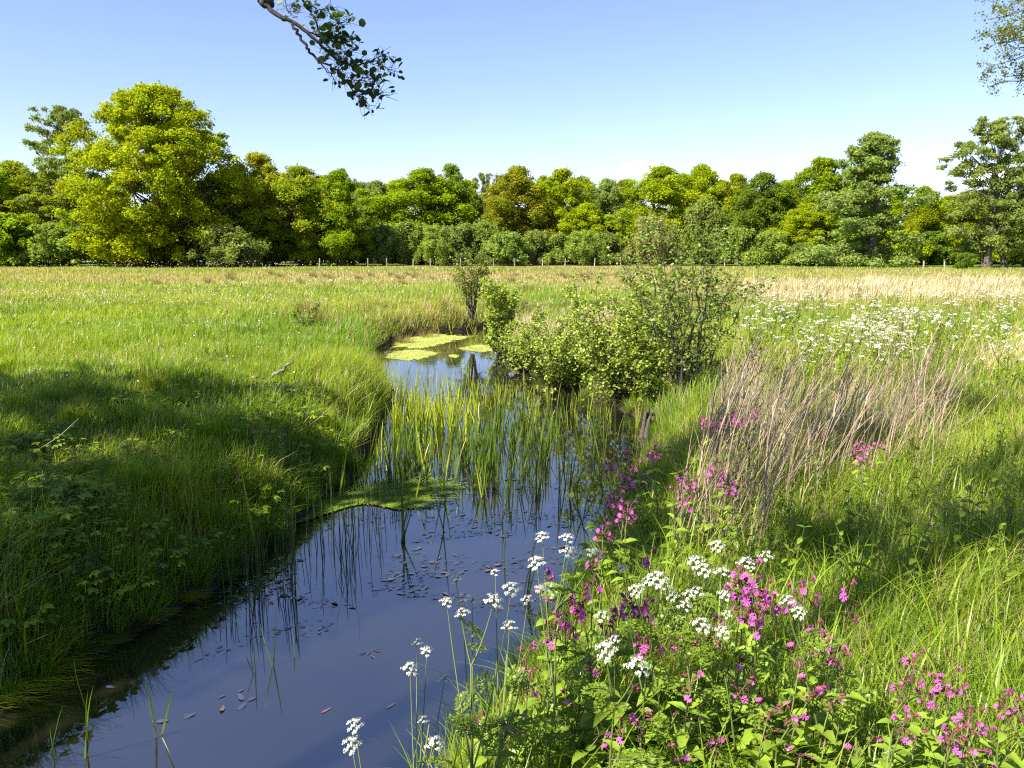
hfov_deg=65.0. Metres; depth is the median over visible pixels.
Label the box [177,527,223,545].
leafy herb
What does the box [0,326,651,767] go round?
water
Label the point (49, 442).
dry stalk
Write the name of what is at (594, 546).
sedge tuft
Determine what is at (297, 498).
sedge tuft
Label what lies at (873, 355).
cow parsley
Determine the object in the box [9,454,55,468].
leafy herb
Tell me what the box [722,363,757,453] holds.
dry reed
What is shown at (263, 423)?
grass tussock
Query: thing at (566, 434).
reed clump
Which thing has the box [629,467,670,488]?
leafy herb
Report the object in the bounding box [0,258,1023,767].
ground
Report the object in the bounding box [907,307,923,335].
cow parsley
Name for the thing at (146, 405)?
grass tussock
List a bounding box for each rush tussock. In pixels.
[149,277,163,284]
[203,276,216,284]
[224,272,240,279]
[266,269,276,275]
[275,272,285,277]
[290,297,325,314]
[294,278,306,283]
[308,270,318,277]
[310,308,335,323]
[326,273,337,279]
[364,349,382,361]
[392,329,419,343]
[394,272,405,279]
[396,279,407,284]
[412,328,440,337]
[434,294,454,308]
[506,275,518,282]
[522,282,535,290]
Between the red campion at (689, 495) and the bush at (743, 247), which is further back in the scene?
the bush at (743, 247)
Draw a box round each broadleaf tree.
[0,160,59,265]
[0,171,47,239]
[31,177,86,219]
[187,177,267,265]
[216,151,296,264]
[254,163,353,265]
[290,175,352,223]
[298,169,379,265]
[337,167,356,181]
[350,180,386,262]
[351,178,406,263]
[357,167,478,263]
[375,178,431,222]
[425,162,483,262]
[454,179,487,222]
[476,182,518,228]
[478,164,558,263]
[519,167,598,263]
[523,177,548,213]
[550,202,617,264]
[574,175,597,204]
[588,177,633,247]
[605,178,652,261]
[610,163,719,263]
[658,172,707,261]
[667,162,735,263]
[713,172,757,263]
[725,170,795,264]
[757,156,859,264]
[763,202,847,265]
[769,179,803,262]
[838,209,886,262]
[869,194,931,262]
[887,184,962,264]
[901,194,999,262]
[939,194,959,262]
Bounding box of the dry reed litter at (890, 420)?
[667,344,981,573]
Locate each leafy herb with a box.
[0,432,35,450]
[0,438,17,451]
[0,450,52,476]
[0,452,25,469]
[0,495,24,508]
[0,534,27,576]
[0,584,36,605]
[0,601,53,641]
[0,609,60,643]
[1,507,20,518]
[1,594,48,631]
[2,434,36,450]
[2,592,31,612]
[3,556,38,566]
[7,427,47,446]
[7,429,40,441]
[8,522,61,554]
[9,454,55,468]
[9,610,42,628]
[12,503,74,528]
[12,512,62,539]
[12,618,47,633]
[14,432,63,452]
[14,502,53,514]
[15,468,56,484]
[16,535,77,573]
[16,564,65,586]
[17,468,77,489]
[17,470,82,486]
[20,486,79,499]
[22,540,80,574]
[24,467,54,478]
[24,490,71,509]
[27,552,55,558]
[28,424,71,448]
[29,439,65,459]
[29,456,78,477]
[31,434,76,457]
[32,462,79,474]
[34,416,74,430]
[35,427,71,442]
[36,462,75,474]
[36,474,85,490]
[38,489,83,509]
[42,511,75,526]
[43,531,89,553]
[45,420,79,441]
[47,418,88,436]
[47,473,97,497]
[47,496,106,523]
[47,550,111,579]
[49,574,105,604]
[51,512,112,545]
[52,592,91,611]
[53,515,99,539]
[55,438,99,459]
[61,545,123,586]
[61,575,120,612]
[63,573,133,605]
[65,407,96,422]
[67,444,98,455]
[67,450,112,468]
[67,483,129,504]
[72,509,124,532]
[74,496,124,528]
[75,493,124,516]
[86,455,122,468]
[86,478,127,501]
[92,476,116,494]
[98,388,135,408]
[99,522,160,546]
[102,393,129,406]
[102,524,147,547]
[102,573,148,587]
[111,540,162,562]
[115,441,144,454]
[117,573,159,598]
[118,482,150,500]
[119,438,161,454]
[122,504,171,526]
[123,515,166,542]
[123,562,159,582]
[124,391,154,403]
[129,389,159,397]
[135,538,189,565]
[140,552,185,579]
[142,540,189,567]
[144,527,186,556]
[161,420,200,444]
[165,427,191,440]
[170,429,198,444]
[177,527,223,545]
[183,539,219,561]
[185,393,210,408]
[194,389,227,402]
[195,372,229,384]
[195,379,221,398]
[199,454,241,477]
[203,461,230,477]
[205,463,253,487]
[205,524,245,542]
[221,499,270,515]
[231,419,268,442]
[231,477,275,500]
[232,504,268,524]
[234,413,266,429]
[236,448,266,469]
[239,488,280,505]
[242,428,280,442]
[246,378,276,395]
[246,444,285,460]
[251,482,289,504]
[252,400,284,414]
[254,409,290,422]
[259,419,297,438]
[272,386,297,395]
[273,417,303,429]
[275,464,300,479]
[279,402,305,416]
[285,407,316,425]
[288,407,322,426]
[290,458,329,475]
[291,436,329,451]
[298,396,326,406]
[300,408,326,422]
[303,426,328,439]
[315,436,345,451]
[559,562,607,596]
[574,551,617,577]
[577,567,596,589]
[578,537,634,566]
[585,520,625,538]
[595,552,664,590]
[604,524,653,542]
[604,550,655,578]
[610,531,669,565]
[612,515,638,542]
[614,548,656,565]
[618,519,686,553]
[624,498,673,519]
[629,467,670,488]
[629,470,675,485]
[632,517,676,542]
[636,465,678,496]
[636,516,665,544]
[645,531,708,551]
[653,545,715,578]
[655,446,699,469]
[660,522,700,540]
[660,533,726,572]
[664,545,710,571]
[669,470,720,495]
[673,457,705,477]
[683,448,725,466]
[688,510,746,533]
[695,519,760,545]
[696,447,741,465]
[699,488,753,520]
[706,501,762,531]
[725,475,781,504]
[725,489,778,510]
[733,490,787,509]
[736,488,784,514]
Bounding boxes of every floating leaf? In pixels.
[183,712,195,718]
[237,703,245,709]
[238,693,243,699]
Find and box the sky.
[0,0,1023,223]
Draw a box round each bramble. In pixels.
[0,474,76,509]
[0,517,78,553]
[1,498,67,532]
[1,515,48,557]
[3,482,55,517]
[3,516,90,563]
[10,480,93,518]
[14,497,82,522]
[15,478,104,509]
[16,499,86,526]
[19,470,99,510]
[24,483,90,499]
[28,476,100,506]
[28,479,96,513]
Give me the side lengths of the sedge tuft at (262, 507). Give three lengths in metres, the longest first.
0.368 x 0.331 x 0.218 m
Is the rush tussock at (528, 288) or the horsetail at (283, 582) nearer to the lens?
the horsetail at (283, 582)
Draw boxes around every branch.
[257,0,404,116]
[268,361,293,381]
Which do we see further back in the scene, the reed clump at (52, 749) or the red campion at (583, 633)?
the reed clump at (52, 749)
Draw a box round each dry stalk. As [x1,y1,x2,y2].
[19,418,78,459]
[950,395,995,432]
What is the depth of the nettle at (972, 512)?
5.68 m
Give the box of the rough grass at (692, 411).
[503,292,1023,494]
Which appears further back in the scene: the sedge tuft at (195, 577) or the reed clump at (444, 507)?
the reed clump at (444, 507)
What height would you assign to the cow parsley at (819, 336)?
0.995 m
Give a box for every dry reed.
[681,426,725,522]
[682,380,739,548]
[692,401,748,519]
[694,389,752,521]
[696,384,739,523]
[696,437,706,550]
[699,349,763,448]
[699,415,705,537]
[702,336,755,503]
[704,389,765,479]
[704,415,711,555]
[707,390,731,459]
[708,429,739,540]
[709,355,725,435]
[710,341,752,461]
[711,341,762,450]
[711,407,734,511]
[714,365,756,534]
[717,321,739,451]
[717,367,733,439]
[718,447,771,540]
[720,358,721,417]
[721,340,767,446]
[721,405,740,487]
[722,353,758,495]
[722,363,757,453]
[722,443,775,535]
[725,367,783,482]
[726,428,766,513]
[727,342,757,436]
[727,346,787,486]
[727,363,776,442]
[731,307,749,384]
[731,394,759,505]
[731,435,753,541]
[735,329,759,453]
[735,355,758,479]
[736,366,770,479]
[736,416,761,491]
[737,457,767,518]
[738,364,764,456]
[741,329,763,401]
[742,338,752,466]
[744,418,765,496]
[746,399,775,458]
[748,336,817,423]
[748,420,802,554]
[753,389,791,546]
[753,414,801,555]
[754,378,821,491]
[755,416,784,569]
[759,360,796,447]
[760,365,780,463]
[761,375,839,470]
[761,400,790,500]
[763,407,774,480]
[764,333,835,409]
[764,342,791,521]
[767,375,799,454]
[769,343,807,438]
[769,380,817,467]
[773,370,785,448]
[773,371,810,418]
[775,397,816,459]
[775,416,795,478]
[776,355,799,425]
[777,363,822,460]
[780,350,811,435]
[781,309,826,407]
[781,424,811,503]
[782,350,795,476]
[782,376,858,494]
[783,341,813,423]
[787,394,812,489]
[788,342,844,450]
[788,394,811,451]
[790,424,822,488]
[792,317,829,403]
[792,322,804,420]
[796,374,831,474]
[797,375,810,435]
[799,345,839,426]
[802,331,838,413]
[802,438,809,505]
[805,344,842,428]
[806,423,822,505]
[807,373,846,464]
[808,391,833,494]
[810,401,848,481]
[812,379,830,441]
[814,345,855,459]
[814,361,858,456]
[815,386,846,512]
[822,361,857,436]
[822,374,891,475]
[822,404,878,473]
[830,336,872,453]
[830,372,863,451]
[831,366,853,443]
[833,338,855,452]
[835,350,891,484]
[839,326,881,396]
[839,362,865,440]
[839,364,860,428]
[840,378,877,439]
[848,410,882,467]
[850,382,864,460]
[853,337,891,419]
[862,386,885,454]
[864,360,867,434]
[876,330,896,419]
[877,341,904,400]
[880,336,904,389]
[884,368,946,476]
[885,332,908,420]
[889,417,915,460]
[890,318,921,409]
[893,326,937,442]
[893,342,937,424]
[893,345,924,417]
[895,342,935,446]
[895,359,902,439]
[895,389,913,449]
[896,333,912,409]
[902,342,935,440]
[903,343,924,406]
[903,358,912,416]
[905,318,942,421]
[907,344,935,417]
[910,333,917,427]
[910,335,926,418]
[912,326,953,405]
[916,313,950,401]
[919,383,945,439]
[921,327,959,427]
[921,332,956,414]
[921,355,928,449]
[922,361,959,439]
[923,362,934,426]
[924,360,941,430]
[926,302,978,408]
[929,338,981,425]
[930,311,955,400]
[930,387,936,479]
[932,347,956,414]
[934,338,938,407]
[935,339,949,428]
[936,359,989,432]
[937,337,967,435]
[937,356,981,419]
[938,339,990,424]
[938,364,977,439]
[941,391,961,462]
[944,321,980,410]
[946,321,992,388]
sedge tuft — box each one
[0,599,37,644]
[0,669,31,695]
[0,684,23,709]
[1,569,64,611]
[2,628,73,682]
[17,601,73,647]
[33,642,67,675]
[53,624,87,653]
[72,559,132,606]
[89,592,123,616]
[99,544,142,577]
[106,573,145,601]
[107,603,145,634]
[117,536,164,570]
[118,583,171,623]
[144,533,171,555]
[148,522,182,547]
[161,533,224,579]
[174,546,226,589]
[206,506,237,526]
[219,502,268,537]
[228,523,253,547]
[230,504,272,532]
[247,483,281,508]
[253,494,274,517]
[254,460,290,487]
[257,502,291,540]
[263,479,287,496]
[264,516,295,542]
[269,483,292,506]
[287,484,310,510]
[291,466,318,490]
[299,429,333,453]
[300,441,317,459]
[300,495,312,509]
[303,485,321,506]
[305,439,338,461]
[307,478,329,499]
[309,494,320,508]
[320,471,338,488]
[327,433,351,450]
[327,446,352,463]
[328,424,359,447]
[333,469,352,487]
[334,414,354,430]
[336,412,357,432]
[344,451,362,468]
[344,456,356,467]
[349,451,371,467]
[350,414,365,431]
[424,691,496,758]
[457,667,523,721]
[482,640,541,698]
[487,626,545,678]
[502,619,574,675]
[503,640,542,664]
[508,634,572,689]
[511,631,583,681]
[521,597,566,641]
[528,591,588,637]
[554,572,589,609]
[555,554,593,588]
[557,547,597,586]
[559,550,594,578]
[566,559,587,589]
[569,558,629,602]
[574,530,611,560]
[579,370,596,385]
[581,386,590,397]
[585,387,598,398]
[586,492,625,529]
[588,521,627,550]
[588,537,605,559]
[595,483,638,515]
[617,455,656,490]
[621,397,636,412]
[629,382,642,399]
[629,451,645,473]
[636,477,651,501]
[638,435,657,459]
[641,398,660,413]
[641,465,659,480]
[642,393,657,405]
[643,417,664,436]
[648,429,669,451]
[651,420,669,437]
[653,412,680,436]
[654,409,680,425]
[657,405,669,419]
[664,385,683,399]
[666,396,690,414]
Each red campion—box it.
[466,710,498,767]
[479,713,525,767]
[504,666,543,767]
[505,641,547,767]
[520,612,563,767]
[534,567,578,741]
[538,593,591,755]
[538,688,574,767]
[543,620,593,767]
[547,595,592,763]
[554,670,596,755]
[560,607,604,760]
[566,725,610,767]
[570,582,620,746]
[571,551,611,741]
[575,690,623,767]
[585,652,638,767]
[587,521,612,639]
[589,513,622,607]
[594,599,633,767]
[597,605,646,741]
[598,491,623,607]
[602,457,620,532]
[602,677,647,761]
[602,716,640,767]
[602,743,626,767]
[605,508,631,614]
[606,709,665,767]
[607,489,633,586]
[611,469,634,560]
[611,499,640,630]
[618,450,637,523]
[618,474,639,559]
[618,547,668,742]
[618,580,663,729]
[619,597,661,749]
[624,726,664,767]
[626,685,675,747]
[630,457,655,529]
[632,473,653,550]
[632,625,679,767]
[636,636,678,767]
[643,443,675,533]
[643,448,660,507]
[643,699,681,765]
[658,494,696,611]
[661,670,708,763]
[664,714,702,767]
[665,476,688,570]
[665,743,690,767]
[670,627,702,761]
[678,467,705,542]
[679,476,705,563]
[679,732,724,767]
[694,657,742,759]
[697,613,742,767]
[699,471,722,554]
[700,414,716,504]
[700,736,728,767]
[702,461,725,568]
[703,689,746,767]
[706,471,736,589]
[710,418,730,493]
[713,656,757,763]
[714,480,744,579]
[718,557,772,727]
[721,573,763,741]
[722,560,753,732]
[730,409,745,495]
[730,411,747,484]
[730,596,772,745]
[731,711,773,767]
[732,673,782,767]
[733,599,777,739]
[734,697,782,767]
[741,408,761,477]
[741,728,778,767]
[744,593,796,747]
[751,702,808,767]
[760,581,791,739]
[765,642,813,753]
[767,574,820,758]
[768,673,828,767]
[779,617,833,761]
[784,745,813,767]
[794,629,838,765]
[795,686,845,767]
[802,729,836,767]
[804,578,863,740]
[808,644,867,761]
[831,726,882,767]
[844,439,870,513]
[844,741,861,757]
[847,447,869,524]
[850,455,870,531]
[860,439,886,512]
[862,733,915,767]
[870,679,912,767]
[871,649,928,763]
[871,713,920,767]
[877,729,929,767]
[896,702,939,767]
[910,677,968,767]
[921,722,971,767]
[926,665,968,767]
[929,730,958,767]
[949,706,987,767]
[953,729,991,767]
[972,761,996,767]
[973,688,1023,767]
[973,726,1020,767]
[993,690,1023,765]
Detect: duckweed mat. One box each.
[291,472,468,524]
[384,348,439,361]
[392,333,476,350]
[459,344,492,352]
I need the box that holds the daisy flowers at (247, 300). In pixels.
[1,274,613,380]
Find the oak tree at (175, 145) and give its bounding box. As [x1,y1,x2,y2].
[45,78,267,266]
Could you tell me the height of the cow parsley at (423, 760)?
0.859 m
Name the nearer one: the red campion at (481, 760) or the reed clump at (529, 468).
the red campion at (481, 760)
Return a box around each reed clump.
[9,586,47,669]
[50,709,61,758]
[74,663,91,726]
[84,689,92,757]
[143,677,173,736]
[240,466,269,557]
[245,643,256,674]
[260,621,275,667]
[333,530,356,579]
[339,448,346,497]
[353,449,364,476]
[359,424,377,481]
[375,423,382,468]
[381,395,408,456]
[381,439,396,475]
[382,438,390,474]
[384,399,402,427]
[385,429,390,469]
[386,387,399,415]
[387,394,395,438]
[387,415,403,455]
[390,367,400,391]
[390,419,418,463]
[390,421,400,478]
[393,407,398,435]
[396,400,404,434]
[397,372,403,399]
[398,369,406,390]
[398,415,421,467]
[398,460,409,486]
[400,477,415,541]
[401,421,412,450]
[401,444,411,476]
[402,411,413,451]
[403,431,413,475]
[404,395,418,436]
[406,410,413,443]
[406,424,430,458]
[407,422,428,459]
[409,396,419,426]
[410,386,423,418]
[411,417,428,460]
[412,435,435,477]
[415,410,433,451]
[415,419,423,468]
[416,384,429,426]
[416,445,428,496]
[417,373,428,391]
[417,407,427,436]
[418,418,435,461]
[419,399,429,432]
[420,377,431,418]
[420,423,430,476]
[421,411,435,444]
[422,394,442,431]
[423,375,432,416]
[428,393,440,420]
[429,402,441,433]
[429,402,441,445]
[429,406,440,434]
[430,479,447,531]
[432,382,436,416]
[432,438,450,492]
[434,401,455,431]
[434,428,442,463]
[437,392,445,422]
[438,372,453,395]
[438,383,461,427]
[439,370,445,395]
[439,427,452,470]
[440,410,469,456]
[441,413,464,466]
[442,366,454,392]
[444,389,458,426]
[444,404,450,432]
[447,386,461,424]
[447,404,456,438]
[447,413,473,464]
[451,431,459,474]
[453,378,466,406]
[453,389,459,424]
[454,399,467,454]
[455,406,479,465]
[455,438,466,476]
[457,421,469,453]
[463,405,471,442]
[464,388,473,416]
[464,397,469,422]
[466,417,483,460]
[466,453,489,497]
[469,400,481,447]
[469,406,479,433]
[469,426,487,465]
[470,378,476,401]
[470,437,488,477]
[471,429,480,471]
[471,431,485,481]
[472,389,477,415]
[473,382,477,415]
[474,460,484,496]
[475,418,487,453]
[477,410,493,454]
[478,397,491,435]
[478,408,490,446]
[478,435,494,478]
[479,400,494,426]
[480,384,485,406]
[480,409,491,456]
[480,433,490,475]
[480,460,488,493]
[482,434,491,480]
[483,444,498,475]
[484,382,493,410]
[487,397,503,427]
[487,419,500,446]
[487,430,501,479]
[489,388,502,439]
[489,394,504,451]
[491,424,498,460]
[491,431,503,460]
[491,443,505,480]
[491,449,503,482]
[492,384,508,430]
[497,413,511,436]
[499,425,513,467]
[501,455,513,500]
[501,473,504,513]
[503,396,517,425]
[504,536,505,566]
[505,407,525,450]
[505,419,517,454]
[505,464,517,493]
[508,435,516,484]
[510,401,523,449]
[511,447,526,495]
[513,408,520,432]
[514,400,530,433]
[517,433,533,477]
[518,394,530,429]
[519,437,529,476]
[523,394,542,449]
[523,407,535,456]
[523,531,541,597]
[525,413,548,457]
[526,437,531,479]
[526,469,541,499]
[529,398,537,439]
[530,404,549,450]
[530,405,547,456]
[530,446,543,496]
[534,392,540,419]
[537,418,548,461]
[539,419,552,461]
[540,441,553,474]
[542,416,554,455]
[543,386,551,400]
[543,398,549,428]
[550,397,563,442]
[550,409,560,436]
[557,432,565,486]
[560,397,569,456]
[560,459,572,498]
[568,445,589,495]
[571,481,599,523]
[575,424,585,456]
[583,399,601,438]
[584,425,596,457]
[587,395,595,418]
[591,418,609,462]
[593,397,604,431]
[598,458,613,492]
[599,410,604,438]
[613,413,624,444]
[631,397,642,423]
[636,406,642,427]
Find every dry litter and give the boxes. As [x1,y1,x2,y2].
[254,380,304,392]
[806,492,1020,551]
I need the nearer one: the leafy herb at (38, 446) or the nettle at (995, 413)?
the nettle at (995, 413)
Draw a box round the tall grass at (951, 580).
[373,412,1023,767]
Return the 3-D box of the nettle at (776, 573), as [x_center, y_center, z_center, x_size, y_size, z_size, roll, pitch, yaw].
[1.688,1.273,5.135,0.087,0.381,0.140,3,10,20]
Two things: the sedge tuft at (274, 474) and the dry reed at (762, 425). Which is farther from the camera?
the sedge tuft at (274, 474)
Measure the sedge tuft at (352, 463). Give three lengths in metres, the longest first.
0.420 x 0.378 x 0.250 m
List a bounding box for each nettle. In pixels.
[722,524,742,577]
[742,532,758,602]
[750,533,768,606]
[759,525,776,569]
[768,505,789,577]
[772,554,781,591]
[777,544,793,601]
[779,527,795,579]
[782,488,797,544]
[788,525,811,592]
[807,458,820,507]
[809,460,820,511]
[809,461,823,509]
[815,452,829,501]
[824,448,833,491]
[825,518,844,596]
[833,539,847,606]
[837,531,850,589]
[839,490,855,556]
[842,497,855,546]
[845,520,875,611]
[846,517,861,563]
[852,502,868,559]
[858,517,895,590]
[888,438,911,489]
[892,447,900,478]
[895,508,921,579]
[895,531,926,609]
[898,447,919,508]
[907,420,919,462]
[907,458,920,508]
[907,532,924,595]
[911,502,938,560]
[914,517,940,585]
[920,413,936,458]
[928,472,945,515]
[936,535,946,567]
[937,487,950,540]
[945,447,959,494]
[949,486,972,544]
[950,442,958,482]
[950,496,970,576]
[950,518,962,569]
[957,485,977,558]
[960,499,979,557]
[966,448,979,490]
[973,491,989,541]
[982,457,1003,516]
[983,439,990,462]
[983,536,1002,605]
[985,401,1002,459]
[991,523,1009,586]
[996,416,1004,447]
[996,430,1005,455]
[996,467,1010,520]
[997,485,1018,551]
[998,548,1023,610]
[999,471,1015,523]
[1006,500,1017,537]
[1006,555,1023,612]
[1008,448,1021,481]
[1014,468,1023,502]
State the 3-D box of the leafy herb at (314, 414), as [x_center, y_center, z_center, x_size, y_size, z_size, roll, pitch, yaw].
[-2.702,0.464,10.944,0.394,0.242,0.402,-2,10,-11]
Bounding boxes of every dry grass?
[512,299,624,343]
[739,274,883,302]
[843,310,925,349]
[861,272,1023,300]
[971,324,1023,370]
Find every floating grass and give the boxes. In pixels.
[0,661,93,711]
[37,641,118,683]
[78,624,137,659]
[137,605,187,625]
[177,583,214,603]
[215,566,245,580]
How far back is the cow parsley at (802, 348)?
14.43 m
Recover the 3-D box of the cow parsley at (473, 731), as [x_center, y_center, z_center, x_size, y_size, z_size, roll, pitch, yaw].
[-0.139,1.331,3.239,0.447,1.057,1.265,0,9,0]
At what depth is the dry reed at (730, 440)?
6.82 m
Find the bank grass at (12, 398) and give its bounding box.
[0,340,399,691]
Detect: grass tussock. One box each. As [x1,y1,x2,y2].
[0,358,8,370]
[0,408,41,436]
[0,526,40,563]
[1,466,84,515]
[3,424,38,443]
[4,560,74,600]
[4,602,104,662]
[14,577,94,638]
[36,380,77,405]
[40,529,87,562]
[51,395,94,423]
[52,375,82,390]
[58,564,110,601]
[61,453,97,475]
[65,354,100,373]
[71,391,98,407]
[74,489,116,511]
[76,446,153,483]
[103,451,189,499]
[111,507,158,540]
[119,502,165,534]
[121,399,158,425]
[128,396,164,417]
[131,367,169,389]
[149,387,178,410]
[157,360,186,377]
[173,399,268,444]
[183,496,235,529]
[192,401,221,422]
[195,433,219,451]
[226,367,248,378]
[234,458,281,494]
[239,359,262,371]
[246,414,280,433]
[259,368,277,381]
[262,493,309,523]
[302,400,343,428]
[311,455,343,475]
[336,382,358,399]
[353,397,381,417]
[910,356,950,380]
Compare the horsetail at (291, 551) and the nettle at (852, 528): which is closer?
the nettle at (852, 528)
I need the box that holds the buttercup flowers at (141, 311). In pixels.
[4,282,561,380]
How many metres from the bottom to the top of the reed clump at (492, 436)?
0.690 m
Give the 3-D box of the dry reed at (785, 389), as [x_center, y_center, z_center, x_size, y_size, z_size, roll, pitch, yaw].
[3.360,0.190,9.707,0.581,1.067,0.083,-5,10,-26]
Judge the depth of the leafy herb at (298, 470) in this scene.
9.17 m
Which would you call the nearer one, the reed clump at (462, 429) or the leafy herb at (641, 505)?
the leafy herb at (641, 505)
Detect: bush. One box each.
[0,211,52,266]
[7,220,92,266]
[86,207,189,267]
[177,236,212,266]
[178,224,271,267]
[256,218,296,264]
[279,226,348,264]
[290,300,320,327]
[334,228,372,264]
[356,223,412,264]
[383,219,432,264]
[412,223,468,265]
[444,221,493,264]
[471,219,504,264]
[477,276,524,344]
[483,230,530,265]
[483,320,549,371]
[508,303,599,392]
[511,229,553,264]
[540,232,578,264]
[555,270,687,404]
[556,229,610,265]
[589,231,634,264]
[612,323,718,409]
[620,213,692,265]
[669,197,741,265]
[717,225,762,265]
[744,230,789,265]
[769,211,787,263]
[783,242,812,266]
[879,227,934,264]
[916,230,960,264]
[952,252,977,268]
[992,231,1023,264]
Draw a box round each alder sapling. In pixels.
[448,247,495,319]
[603,211,779,393]
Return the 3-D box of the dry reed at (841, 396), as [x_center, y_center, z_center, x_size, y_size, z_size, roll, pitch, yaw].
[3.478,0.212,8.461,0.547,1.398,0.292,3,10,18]
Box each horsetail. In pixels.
[226,559,231,598]
[244,536,249,608]
[246,538,248,592]
[247,522,250,580]
[249,521,251,568]
[252,539,254,599]
[254,531,256,590]
[256,494,262,559]
[257,530,259,603]
[258,533,260,587]
[259,549,259,590]
[274,522,280,578]
[283,497,290,563]
[283,523,283,581]
[283,560,283,601]
[286,487,286,554]
[286,493,292,556]
[288,472,294,529]
[289,497,290,548]
[290,525,294,585]
[291,512,292,584]
[292,545,293,597]
[293,524,295,593]
[304,497,307,550]
[306,489,309,539]
[317,491,323,547]
[318,485,324,550]
[337,503,340,547]
[348,503,349,550]
[351,493,355,541]
[352,506,353,554]
[358,517,358,551]
[390,452,390,482]
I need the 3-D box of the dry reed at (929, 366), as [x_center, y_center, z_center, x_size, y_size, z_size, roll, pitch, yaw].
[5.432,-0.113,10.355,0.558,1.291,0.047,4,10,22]
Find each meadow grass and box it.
[0,265,1023,324]
[0,290,530,415]
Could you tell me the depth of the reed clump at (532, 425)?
11.84 m
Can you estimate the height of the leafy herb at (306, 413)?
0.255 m
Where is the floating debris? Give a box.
[193,430,614,658]
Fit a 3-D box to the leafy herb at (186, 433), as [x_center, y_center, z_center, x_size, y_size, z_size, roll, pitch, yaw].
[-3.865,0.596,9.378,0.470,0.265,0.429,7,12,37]
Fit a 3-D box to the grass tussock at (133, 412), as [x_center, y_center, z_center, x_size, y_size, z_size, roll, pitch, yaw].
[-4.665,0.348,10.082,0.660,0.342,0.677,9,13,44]
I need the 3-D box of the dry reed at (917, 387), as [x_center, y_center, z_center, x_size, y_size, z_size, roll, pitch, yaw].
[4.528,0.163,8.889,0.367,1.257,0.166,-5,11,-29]
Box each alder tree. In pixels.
[0,169,96,265]
[13,104,110,265]
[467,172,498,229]
[788,131,940,266]
[918,115,1023,267]
[971,0,1023,97]
[978,146,1023,266]
[988,124,1023,267]
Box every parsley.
[342,715,446,767]
[400,637,453,767]
[439,574,531,767]
[466,569,565,767]
[504,531,604,767]
[581,610,676,767]
[605,563,709,748]
[645,563,758,765]
[687,539,799,733]
[688,588,785,767]
[730,321,771,382]
[739,299,760,346]
[739,310,764,356]
[751,314,772,346]
[755,296,774,335]
[757,298,771,321]
[757,331,787,378]
[760,318,783,357]
[764,308,774,341]
[768,292,788,338]
[768,293,785,322]
[769,303,794,338]
[772,303,800,322]
[776,315,790,340]
[778,295,809,350]
[778,305,797,333]
[779,594,881,765]
[784,336,803,373]
[788,292,807,339]
[789,293,805,326]
[794,339,818,374]
[795,281,810,309]
[797,331,811,373]
[798,323,828,368]
[801,331,813,374]
[801,337,834,384]
[803,349,824,384]
[804,318,835,367]
[806,294,821,329]
[810,313,837,349]
[810,334,840,384]
[814,297,830,319]
[814,303,839,336]
[815,345,840,387]
[817,334,838,362]
[822,279,832,304]
[824,332,844,359]
[827,285,845,320]
[828,322,858,384]
[832,316,852,349]
[838,322,872,369]
[840,308,863,349]
[843,314,862,347]
[845,335,874,376]
[848,283,867,309]
[849,316,870,359]
[850,308,872,339]
[850,319,880,363]
[855,303,875,340]
[858,321,895,383]
[859,324,889,387]
[861,292,883,342]
[861,328,890,369]
[865,300,887,333]
[866,320,886,350]
[867,283,887,308]
[868,336,886,381]
[869,318,886,348]
[869,324,890,367]
[870,316,887,354]
[870,328,904,382]
[875,315,889,346]
[877,309,898,341]
[878,302,902,323]
[878,327,912,382]
[881,339,917,386]
[884,286,898,312]
[884,327,917,365]
[887,293,904,310]
[887,315,914,350]
[888,308,912,353]
[889,307,916,346]
[890,312,907,349]
[891,308,914,352]
[894,312,925,365]
[896,334,918,374]
[899,307,933,352]
[904,279,916,300]
[906,341,932,367]
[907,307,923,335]
[912,312,927,343]
[915,316,952,360]
[916,308,930,343]
[920,302,954,356]
[922,310,942,342]
[930,294,957,350]
[930,314,953,354]
[937,291,955,313]
[938,304,974,365]
[948,298,973,354]
[955,333,978,367]
[958,291,971,313]
[959,316,978,344]
[969,314,993,350]
[975,278,990,304]
[976,294,991,313]
[976,311,1001,340]
[979,324,1004,357]
[981,292,996,314]
[981,306,1005,347]
[981,327,1012,389]
[984,297,1016,352]
[992,281,1008,309]
[992,324,1023,386]
[994,294,1016,337]
[999,308,1014,343]
[1000,281,1017,310]
[1004,295,1019,325]
[1010,283,1023,312]
[1011,341,1023,382]
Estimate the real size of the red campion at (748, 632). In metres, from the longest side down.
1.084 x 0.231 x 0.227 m
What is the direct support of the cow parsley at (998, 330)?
on the ground at (298, 516)
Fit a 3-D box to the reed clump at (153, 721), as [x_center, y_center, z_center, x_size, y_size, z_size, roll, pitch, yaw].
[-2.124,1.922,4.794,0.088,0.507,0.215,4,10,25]
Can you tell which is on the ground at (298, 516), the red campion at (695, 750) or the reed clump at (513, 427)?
the red campion at (695, 750)
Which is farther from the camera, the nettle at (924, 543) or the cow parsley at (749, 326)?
the cow parsley at (749, 326)
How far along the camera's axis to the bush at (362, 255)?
122.47 m
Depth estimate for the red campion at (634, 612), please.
3.53 m
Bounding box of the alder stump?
[639,408,655,437]
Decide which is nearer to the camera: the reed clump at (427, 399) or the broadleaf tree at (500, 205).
the reed clump at (427, 399)
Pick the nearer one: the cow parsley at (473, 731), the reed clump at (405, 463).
the cow parsley at (473, 731)
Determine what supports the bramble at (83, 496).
on the ground at (298, 516)
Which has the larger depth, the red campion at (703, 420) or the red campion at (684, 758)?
the red campion at (703, 420)
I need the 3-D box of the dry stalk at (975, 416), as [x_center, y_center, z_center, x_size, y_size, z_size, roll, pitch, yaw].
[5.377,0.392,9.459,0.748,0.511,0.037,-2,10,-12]

